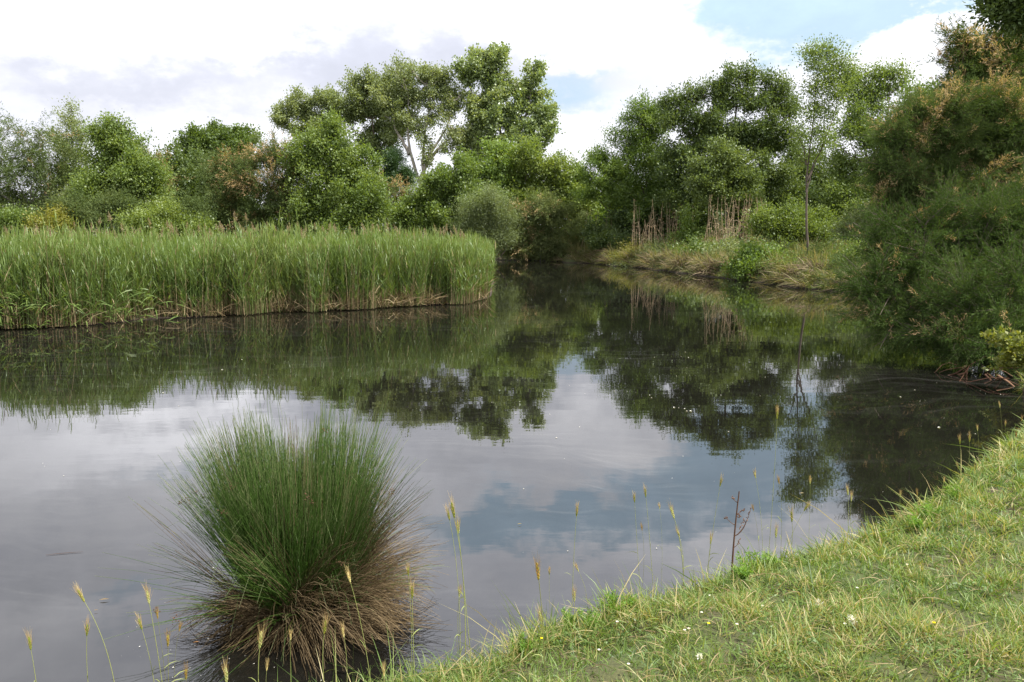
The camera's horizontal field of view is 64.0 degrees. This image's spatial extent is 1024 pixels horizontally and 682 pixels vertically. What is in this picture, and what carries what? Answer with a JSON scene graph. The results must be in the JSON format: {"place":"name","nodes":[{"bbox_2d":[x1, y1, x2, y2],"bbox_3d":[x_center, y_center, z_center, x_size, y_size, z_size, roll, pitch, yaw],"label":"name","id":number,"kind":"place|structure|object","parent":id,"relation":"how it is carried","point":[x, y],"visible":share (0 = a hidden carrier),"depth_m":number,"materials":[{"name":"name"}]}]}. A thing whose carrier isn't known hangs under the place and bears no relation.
{"place":"outdoors","nodes":[
{"label":"outdoors","id":0,"kind":"place"},
{"bbox_2d":[22,628,35,681],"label":"bristly grass","id":1,"kind":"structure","parent":0,"point":[29,644],"depth_m":3.37,"materials":[{"name":"plant"}]},
{"bbox_2d":[84,614,92,680],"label":"bristly grass","id":2,"kind":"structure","parent":0,"point":[87,628],"depth_m":3.32,"materials":[{"name":"plant"}]},
{"bbox_2d":[155,607,174,679],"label":"bristly grass","id":3,"kind":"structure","parent":0,"point":[157,612],"depth_m":3.37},
{"bbox_2d":[182,660,187,678],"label":"bristly grass","id":4,"kind":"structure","parent":0,"point":[185,670],"depth_m":3.31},
{"bbox_2d":[221,655,228,681],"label":"bristly grass","id":5,"kind":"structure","parent":0,"point":[225,670],"depth_m":3.27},
{"bbox_2d":[457,583,462,658],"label":"bristly grass","id":6,"kind":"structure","parent":0,"point":[458,605],"depth_m":3.43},
{"bbox_2d":[0,0,1000,227],"label":"sky","id":7,"kind":"structure","parent":0,"point":[168,65],"materials":[{"name":"white"}]},
{"bbox_2d":[0,260,1023,681],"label":"water","id":8,"kind":"structure","parent":0,"point":[526,406],"depth_m":7.85,"materials":[{"name":"liquid"}]},
{"bbox_2d":[71,582,113,679],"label":"bristly grass","id":9,"kind":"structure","parent":8,"relation":"on","point":[81,595],"depth_m":3.34,"materials":[{"name":"plant"}]},
{"bbox_2d":[135,609,154,680],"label":"bristly grass","id":10,"kind":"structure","parent":8,"relation":"on","point":[139,622],"depth_m":3.36,"materials":[{"name":"plant"}]},
{"bbox_2d":[140,580,167,681],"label":"bristly grass","id":11,"kind":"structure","parent":8,"relation":"on","point":[148,597],"depth_m":3.35,"materials":[{"name":"plant"}]},
{"bbox_2d":[165,625,186,681],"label":"bristly grass","id":12,"kind":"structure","parent":8,"relation":"on","point":[168,638],"depth_m":3.33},
{"bbox_2d":[0,205,498,328],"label":"reed bed","id":13,"kind":"object","parent":8,"relation":"on","point":[64,281],"visible":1,"depth_m":19.16,"materials":[{"name":"green plant"}]},
{"bbox_2d":[250,623,267,681],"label":"bristly grass","id":14,"kind":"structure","parent":8,"relation":"on","point":[260,636],"depth_m":3.33,"materials":[{"name":"plant"}]},
{"bbox_2d":[99,382,447,681],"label":"rush tussock","id":15,"kind":"object","parent":8,"relation":"in","point":[299,534],"visible":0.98,"depth_m":4.08,"materials":[{"name":"plant"}]},
{"bbox_2d":[935,354,1017,386],"bbox_3d":[6.185,0.361,10.985,1.671,0.391,1.065,4,9,26],"label":"dead branch","id":16,"kind":"object","parent":8,"relation":"on","point":[999,377],"visible":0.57,"depth_m":11.00,"materials":[{"name":"wood"}]},
{"bbox_2d":[0,231,1023,681],"bbox_3d":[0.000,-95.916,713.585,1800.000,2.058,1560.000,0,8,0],"label":"ground","id":17,"kind":"structure","parent":0,"point":[904,667],"depth_m":3.63,"materials":[{"name":"plant"}]},
{"bbox_2d":[0,199,44,243],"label":"shrub","id":18,"kind":"object","parent":17,"relation":"on","point":[8,216],"visible":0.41,"depth_m":41.37,"materials":[{"name":"green plant"}]},
{"bbox_2d":[0,102,90,245],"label":"tamarisk","id":19,"kind":"object","parent":17,"relation":"on","point":[38,176],"visible":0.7,"depth_m":46.85,"materials":[{"name":"plant"}]},
{"bbox_2d":[20,201,86,241],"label":"shrub","id":20,"kind":"object","parent":17,"relation":"on","point":[61,217],"visible":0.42,"depth_m":41.22,"materials":[{"name":"plant"}]},
{"bbox_2d":[34,95,100,217],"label":"slender tree","id":21,"kind":"object","parent":17,"relation":"on","point":[71,124],"visible":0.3,"depth_m":48.37,"materials":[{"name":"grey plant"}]},
{"bbox_2d":[33,180,106,238],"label":"shrub","id":22,"kind":"object","parent":17,"relation":"on","point":[78,202],"visible":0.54,"depth_m":42.10,"materials":[{"name":"green plant"}]},
{"bbox_2d":[73,179,145,238],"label":"shrub","id":23,"kind":"object","parent":17,"relation":"on","point":[114,202],"visible":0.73,"depth_m":42.15,"materials":[{"name":"green plant"}]},
{"bbox_2d":[61,108,183,234],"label":"vine draped tree","id":24,"kind":"object","parent":17,"relation":"on","point":[120,155],"visible":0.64,"depth_m":44.53,"materials":[{"name":"green plant"}]},
{"bbox_2d":[138,142,187,240],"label":"tamarisk","id":25,"kind":"object","parent":17,"relation":"on","point":[154,155],"visible":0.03,"depth_m":48.77,"materials":[{"name":"green plant"}]},
{"bbox_2d":[111,193,224,240],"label":"shrub","id":26,"kind":"object","parent":17,"relation":"on","point":[161,214],"visible":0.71,"depth_m":41.03,"materials":[{"name":"green plant"}]},
{"bbox_2d":[157,186,223,228],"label":"shrub","id":27,"kind":"object","parent":17,"relation":"on","point":[196,204],"visible":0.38,"depth_m":42.83,"materials":[{"name":"green plant"}]},
{"bbox_2d":[145,133,259,239],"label":"broadleaf bush","id":28,"kind":"object","parent":17,"relation":"on","point":[185,163],"visible":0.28,"depth_m":50.19,"materials":[{"name":"green plant"}]},
{"bbox_2d":[164,117,265,228],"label":"round tree","id":29,"kind":"object","parent":17,"relation":"on","point":[218,135],"visible":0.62,"depth_m":72.10,"materials":[{"name":"green plant"}]},
{"bbox_2d":[188,143,262,235],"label":"tamarisk","id":30,"kind":"object","parent":17,"relation":"on","point":[217,189],"visible":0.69,"depth_m":47.23,"materials":[{"name":"green plant"}]},
{"bbox_2d":[215,126,325,238],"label":"tamarisk","id":31,"kind":"object","parent":17,"relation":"on","point":[252,184],"visible":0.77,"depth_m":46.53,"materials":[{"name":"green plant"}]},
{"bbox_2d":[289,628,296,681],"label":"bristly grass","id":32,"kind":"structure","parent":17,"relation":"on","point":[290,631],"depth_m":3.21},
{"bbox_2d":[265,83,348,173],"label":"open tree","id":33,"kind":"object","parent":17,"relation":"on","point":[293,107],"visible":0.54,"depth_m":82.78,"materials":[{"name":"green plant"}]},
{"bbox_2d":[322,613,334,681],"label":"bristly grass","id":34,"kind":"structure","parent":17,"relation":"on","point":[324,626],"depth_m":3.16,"materials":[{"name":"plant"}]},
{"bbox_2d":[260,106,400,242],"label":"bright tree","id":35,"kind":"object","parent":17,"relation":"on","point":[344,188],"visible":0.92,"depth_m":45.39,"materials":[{"name":"green plant"}]},
{"bbox_2d":[340,621,355,674],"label":"bristly grass","id":36,"kind":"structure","parent":17,"relation":"on","point":[344,641],"depth_m":3.16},
{"bbox_2d":[342,564,370,681],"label":"bristly grass","id":37,"kind":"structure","parent":17,"relation":"on","point":[348,575],"depth_m":3.14,"materials":[{"name":"plant"}]},
{"bbox_2d":[315,63,416,236],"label":"ivy clad tree","id":38,"kind":"object","parent":17,"relation":"on","point":[358,107],"visible":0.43,"depth_m":79.02,"materials":[{"name":"green plant"}]},
{"bbox_2d":[2,182,751,238],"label":"wood","id":39,"kind":"object","parent":17,"relation":"on","point":[232,228],"depth_m":101.72,"materials":[{"name":"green plant"}]},
{"bbox_2d":[375,139,420,230],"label":"dark conifer","id":40,"kind":"object","parent":17,"relation":"on","point":[394,158],"visible":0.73,"depth_m":67.94,"materials":[{"name":"green plant"}]},
{"bbox_2d":[377,171,421,237],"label":"tamarisk","id":41,"kind":"object","parent":17,"relation":"on","point":[397,192],"visible":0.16,"depth_m":58.84,"materials":[{"name":"green plant"}]},
{"bbox_2d":[405,563,418,664],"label":"bristly grass","id":42,"kind":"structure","parent":17,"relation":"on","point":[410,612],"depth_m":3.28,"materials":[{"name":"plant"}]},
{"bbox_2d":[409,578,423,679],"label":"bristly grass","id":43,"kind":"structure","parent":17,"relation":"on","point":[412,590],"depth_m":3.27,"materials":[{"name":"plant"}]},
{"bbox_2d":[365,49,472,240],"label":"white barked tree","id":44,"kind":"object","parent":17,"relation":"on","point":[437,87],"visible":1,"depth_m":76.64,"materials":[{"name":"green plant"}]},
{"bbox_2d":[384,145,512,236],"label":"broadleaf bush","id":45,"kind":"object","parent":17,"relation":"on","point":[425,207],"visible":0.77,"depth_m":47.78,"materials":[{"name":"green plant"}]},
{"bbox_2d":[444,504,465,636],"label":"bristly grass","id":46,"kind":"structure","parent":17,"relation":"on","point":[448,512],"depth_m":3.39,"materials":[{"name":"plant"}]},
{"bbox_2d":[447,490,467,665],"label":"bristly grass","id":47,"kind":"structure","parent":17,"relation":"on","point":[452,507],"depth_m":3.42,"materials":[{"name":"plant"}]},
{"bbox_2d":[453,512,471,663],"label":"bristly grass","id":48,"kind":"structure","parent":17,"relation":"on","point":[458,527],"depth_m":3.40,"materials":[{"name":"plant"}]},
{"bbox_2d":[428,203,532,243],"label":"broadleaf bush","id":49,"kind":"object","parent":17,"relation":"on","point":[464,233],"depth_m":59.11,"materials":[{"name":"green plant"}]},
{"bbox_2d":[444,177,529,261],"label":"leaning shrub","id":50,"kind":"object","parent":17,"relation":"on","point":[493,214],"visible":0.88,"depth_m":45.23,"materials":[{"name":"green plant"}]},
{"bbox_2d":[462,135,529,231],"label":"broadleaf bush","id":51,"kind":"object","parent":17,"relation":"on","point":[492,169],"visible":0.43,"depth_m":53.39,"materials":[{"name":"green plant"}]},
{"bbox_2d":[448,41,565,160],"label":"poplar","id":52,"kind":"object","parent":17,"relation":"on","point":[489,113],"visible":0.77,"depth_m":76.84,"materials":[{"name":"green plant"}]},
{"bbox_2d":[508,629,537,658],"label":"leafy weed","id":53,"kind":"object","parent":17,"relation":"on","point":[523,646],"visible":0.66,"depth_m":3.62,"materials":[{"name":"green plant"}]},
{"bbox_2d":[533,552,544,674],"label":"bristly grass","id":54,"kind":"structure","parent":17,"relation":"on","point":[536,570],"depth_m":3.31,"materials":[{"name":"plant"}]},
{"bbox_2d":[493,186,595,261],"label":"tamarisk","id":55,"kind":"object","parent":17,"relation":"on","point":[549,220],"visible":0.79,"depth_m":50.38,"materials":[{"name":"green plant"}]},
{"bbox_2d":[492,132,601,227],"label":"broadleaf bush","id":56,"kind":"object","parent":17,"relation":"on","point":[540,171],"visible":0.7,"depth_m":52.59,"materials":[{"name":"green plant"}]},
{"bbox_2d":[560,607,584,629],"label":"leafy weed","id":57,"kind":"object","parent":17,"relation":"on","point":[565,612],"visible":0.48,"depth_m":3.90,"materials":[{"name":"green plant"}]},
{"bbox_2d":[568,501,578,605],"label":"bristly grass","id":58,"kind":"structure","parent":17,"relation":"on","point":[577,509],"depth_m":3.89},
{"bbox_2d":[571,586,578,618],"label":"bristly grass","id":59,"kind":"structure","parent":17,"relation":"on","point":[574,594],"depth_m":3.83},
{"bbox_2d":[577,608,600,628],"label":"leafy weed","id":60,"kind":"object","parent":17,"relation":"on","point":[588,618],"visible":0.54,"depth_m":3.84,"materials":[{"name":"green plant"}]},
{"bbox_2d":[569,248,611,264],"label":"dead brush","id":61,"kind":"object","parent":17,"relation":"on","point":[591,254],"visible":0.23,"depth_m":48.14,"materials":[{"name":"plant"}]},
{"bbox_2d":[551,179,637,237],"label":"broadleaf bush","id":62,"kind":"object","parent":17,"relation":"on","point":[601,211],"visible":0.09,"depth_m":55.03,"materials":[{"name":"green plant"}]},
{"bbox_2d":[577,214,630,252],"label":"bush","id":63,"kind":"object","parent":17,"relation":"on","point":[597,235],"visible":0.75,"depth_m":48.13,"materials":[{"name":"green plant"}]},
{"bbox_2d":[567,139,643,221],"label":"tree","id":64,"kind":"object","parent":17,"relation":"on","point":[600,182],"visible":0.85,"depth_m":48.24,"materials":[{"name":"green plant"}]},
{"bbox_2d":[597,588,625,614],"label":"leafy weed","id":65,"kind":"object","parent":17,"relation":"on","point":[611,596],"visible":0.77,"depth_m":3.98,"materials":[{"name":"green plant"}]},
{"bbox_2d":[601,227,644,255],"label":"bank scrub","id":66,"kind":"object","parent":17,"relation":"on","point":[619,240],"visible":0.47,"depth_m":46.66,"materials":[{"name":"green plant"}]},
{"bbox_2d":[601,237,654,264],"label":"bank scrub","id":67,"kind":"object","parent":17,"relation":"on","point":[626,249],"visible":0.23,"depth_m":44.95,"materials":[{"name":"green plant"}]},
{"bbox_2d":[621,592,638,608],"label":"leafy weed","id":68,"kind":"object","parent":17,"relation":"on","point":[630,601],"visible":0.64,"depth_m":4.03,"materials":[{"name":"green plant"}]},
{"bbox_2d":[633,490,640,598],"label":"bristly grass","id":69,"kind":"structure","parent":17,"relation":"on","point":[634,498],"depth_m":4.40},
{"bbox_2d":[597,85,682,240],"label":"robinia tree","id":70,"kind":"object","parent":17,"relation":"on","point":[638,148],"visible":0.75,"depth_m":47.64,"materials":[{"name":"green plant"}]},
{"bbox_2d":[609,230,677,266],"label":"bank scrub","id":71,"kind":"object","parent":17,"relation":"on","point":[654,245],"visible":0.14,"depth_m":43.10,"materials":[{"name":"green plant"}]},
{"bbox_2d":[597,192,736,240],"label":"stems","id":72,"kind":"object","parent":17,"relation":"on","point":[614,215],"visible":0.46,"depth_m":48.17,"materials":[{"name":"green plant"}]},
{"bbox_2d":[665,498,693,583],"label":"bristly grass","id":73,"kind":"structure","parent":17,"relation":"on","point":[672,512],"depth_m":4.60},
{"bbox_2d":[606,182,763,234],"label":"broadleaf bush","id":74,"kind":"object","parent":17,"relation":"on","point":[707,210],"depth_m":55.73,"materials":[{"name":"green plant"}]},
{"bbox_2d":[495,230,891,292],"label":"bank grass","id":75,"kind":"structure","parent":17,"relation":"on","point":[669,256],"depth_m":35.33,"materials":[{"name":"plant"}]},
{"bbox_2d":[662,205,724,246],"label":"bank scrub","id":76,"kind":"object","parent":17,"relation":"on","point":[686,223],"visible":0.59,"depth_m":42.87,"materials":[{"name":"green plant"}]},
{"bbox_2d":[663,227,734,257],"bbox_3d":[8.984,-4.347,39.059,3.480,2.206,3.314,0,8,0],"label":"bank scrub","id":77,"kind":"object","parent":17,"relation":"on","point":[693,246],"visible":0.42,"depth_m":38.94,"materials":[{"name":"green plant"}]},
{"bbox_2d":[676,133,774,237],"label":"layered shrub","id":78,"kind":"object","parent":17,"relation":"on","point":[723,164],"visible":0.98,"depth_m":41.83,"materials":[{"name":"green plant"}]},
{"bbox_2d":[689,228,765,257],"bbox_3d":[9.844,-3.995,37.017,3.308,2.218,3.062,-7,10,-40],"label":"bank scrub","id":79,"kind":"object","parent":17,"relation":"on","point":[733,242],"visible":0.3,"depth_m":37.04,"materials":[{"name":"green plant"}]},
{"bbox_2d":[641,51,822,241],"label":"dark tree","id":80,"kind":"object","parent":17,"relation":"on","point":[763,139],"visible":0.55,"depth_m":44.80,"materials":[{"name":"green plant"}]},
{"bbox_2d":[724,491,751,575],"bbox_3d":[1.199,1.040,4.375,0.150,0.497,0.033,0,8,0],"label":"dried stalk","id":81,"kind":"object","parent":17,"relation":"on","point":[743,510],"visible":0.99,"depth_m":4.36,"materials":[{"name":"plant"}]},
{"bbox_2d":[733,562,752,581],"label":"leafy weed","id":82,"kind":"object","parent":17,"relation":"on","point":[743,572],"visible":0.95,"depth_m":4.17,"materials":[{"name":"green plant"}]},
{"bbox_2d":[735,546,769,570],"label":"leafy weed","id":83,"kind":"object","parent":17,"relation":"on","point":[753,559],"visible":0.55,"depth_m":4.46,"materials":[{"name":"green plant"}]},
{"bbox_2d":[713,232,793,281],"bbox_3d":[9.590,-3.050,32.140,3.110,2.477,3.030,-3,8,-22],"label":"round bush","id":84,"kind":"object","parent":17,"relation":"on","point":[740,266],"visible":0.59,"depth_m":31.84,"materials":[{"name":"green plant"}]},
{"bbox_2d":[757,551,783,567],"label":"leafy weed","id":85,"kind":"object","parent":17,"relation":"on","point":[767,560],"visible":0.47,"depth_m":4.46,"materials":[{"name":"green plant"}]},
{"bbox_2d":[750,229,805,253],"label":"dark bush","id":86,"kind":"object","parent":17,"relation":"on","point":[783,243],"visible":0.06,"depth_m":33.43,"materials":[{"name":"green plant"}]},
{"bbox_2d":[754,250,806,275],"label":"bank scrub","id":87,"kind":"object","parent":17,"relation":"on","point":[793,256],"visible":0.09,"depth_m":30.27,"materials":[{"name":"green plant"}]},
{"bbox_2d":[737,192,842,247],"bbox_3d":[12.986,-5.325,37.434,5.291,3.090,3.368,0,8,0],"label":"bramble","id":88,"kind":"object","parent":17,"relation":"on","point":[772,222],"visible":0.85,"depth_m":37.14,"materials":[{"name":"green plant"}]},
{"bbox_2d":[787,503,793,555],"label":"bristly grass","id":89,"kind":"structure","parent":17,"relation":"on","point":[791,514],"depth_m":4.85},
{"bbox_2d":[761,257,840,285],"bbox_3d":[10.576,-2.400,28.651,1.963,1.072,4.452,-3,8,-23],"label":"dead brush","id":90,"kind":"object","parent":17,"relation":"on","point":[805,265],"visible":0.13,"depth_m":28.83,"materials":[{"name":"plant"}]},
{"bbox_2d":[772,131,852,232],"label":"broadleaf bush","id":91,"kind":"object","parent":17,"relation":"on","point":[817,170],"visible":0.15,"depth_m":47.58,"materials":[{"name":"green plant"}]},
{"bbox_2d":[797,236,840,257],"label":"bush","id":92,"kind":"object","parent":17,"relation":"on","point":[819,247],"visible":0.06,"depth_m":30.77,"materials":[{"name":"green plant"}]},
{"bbox_2d":[781,33,869,252],"bbox_3d":[11.671,-6.968,30.877,3.338,9.186,2.545,0,8,0],"label":"sapling","id":93,"kind":"object","parent":17,"relation":"on","point":[829,79],"visible":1,"depth_m":30.39,"materials":[{"name":"green plant"}]},
{"bbox_2d":[819,231,877,269],"bbox_3d":[11.739,-2.779,28.188,2.764,2.188,2.532,0,8,0],"label":"bank scrub","id":94,"kind":"object","parent":17,"relation":"on","point":[838,257],"visible":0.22,"depth_m":28.11,"materials":[{"name":"green plant"}]},
{"bbox_2d":[818,198,881,246],"bbox_3d":[15.790,-4.996,34.769,5.557,3.193,4.073,0,8,0],"label":"shrub","id":95,"kind":"object","parent":17,"relation":"on","point":[857,218],"visible":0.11,"depth_m":34.62,"materials":[{"name":"green plant"}]},
{"bbox_2d":[847,614,857,625],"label":"flower","id":96,"kind":"object","parent":17,"relation":"on","point":[852,618],"visible":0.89,"depth_m":3.55,"materials":[{"name":"white plant"}]},
{"bbox_2d":[800,53,920,224],"bbox_3d":[17.463,-9.136,40.111,6.272,9.694,4.856,0,8,0],"label":"robinia tree","id":97,"kind":"object","parent":17,"relation":"on","point":[837,190],"visible":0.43,"depth_m":39.78,"materials":[{"name":"green plant"}]},
{"bbox_2d":[851,69,973,227],"bbox_3d":[16.619,-6.910,32.302,6.147,7.536,5.128,0,8,0],"label":"robinia tree","id":98,"kind":"object","parent":17,"relation":"on","point":[919,85],"visible":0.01,"depth_m":31.91,"materials":[{"name":"green plant"}]},
{"bbox_2d":[907,511,923,529],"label":"leafy weed","id":99,"kind":"object","parent":17,"relation":"on","point":[916,524],"visible":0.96,"depth_m":4.98,"materials":[{"name":"green plant"}]},
{"bbox_2d":[810,155,1023,377],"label":"tamarisk","id":100,"kind":"object","parent":17,"relation":"on","point":[963,291],"visible":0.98,"depth_m":12.51,"materials":[{"name":"green plant"}]},
{"bbox_2d":[916,499,941,520],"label":"leafy weed","id":101,"kind":"object","parent":17,"relation":"on","point":[927,510],"visible":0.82,"depth_m":5.11,"materials":[{"name":"green plant"}]},
{"bbox_2d":[843,62,1023,269],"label":"tamarisk","id":102,"kind":"object","parent":17,"relation":"on","point":[966,132],"visible":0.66,"depth_m":16.27,"materials":[{"name":"green plant"}]},
{"bbox_2d":[942,483,961,500],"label":"leafy weed","id":103,"kind":"object","parent":17,"relation":"on","point":[952,491],"visible":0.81,"depth_m":5.69,"materials":[{"name":"green plant"}]},
{"bbox_2d":[915,13,1023,96],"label":"tamarisk","id":104,"kind":"object","parent":17,"relation":"on","point":[973,51],"visible":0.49,"depth_m":20.00,"materials":[{"name":"green plant"}]},
{"bbox_2d":[961,0,1023,44],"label":"overhanging tree","id":105,"kind":"object","parent":17,"relation":"on","point":[1009,14],"visible":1,"depth_m":14.21,"materials":[{"name":"green plant"}]},
{"bbox_2d":[979,323,1023,390],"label":"shrub","id":106,"kind":"object","parent":17,"relation":"on","point":[1014,359],"visible":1,"depth_m":10.07,"materials":[{"name":"green plant"}]},
{"bbox_2d":[531,603,551,659],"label":"bristly grass","id":107,"kind":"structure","parent":0,"point":[540,614],"depth_m":3.47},
{"bbox_2d":[643,485,652,580],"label":"bristly grass","id":108,"kind":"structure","parent":0,"point":[645,490],"depth_m":4.46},
{"bbox_2d":[707,474,722,571],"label":"bristly grass","id":109,"kind":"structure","parent":0,"point":[721,479],"depth_m":4.71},
{"bbox_2d":[768,406,778,544],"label":"bristly grass","id":110,"kind":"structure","parent":0,"point":[777,412],"depth_m":4.82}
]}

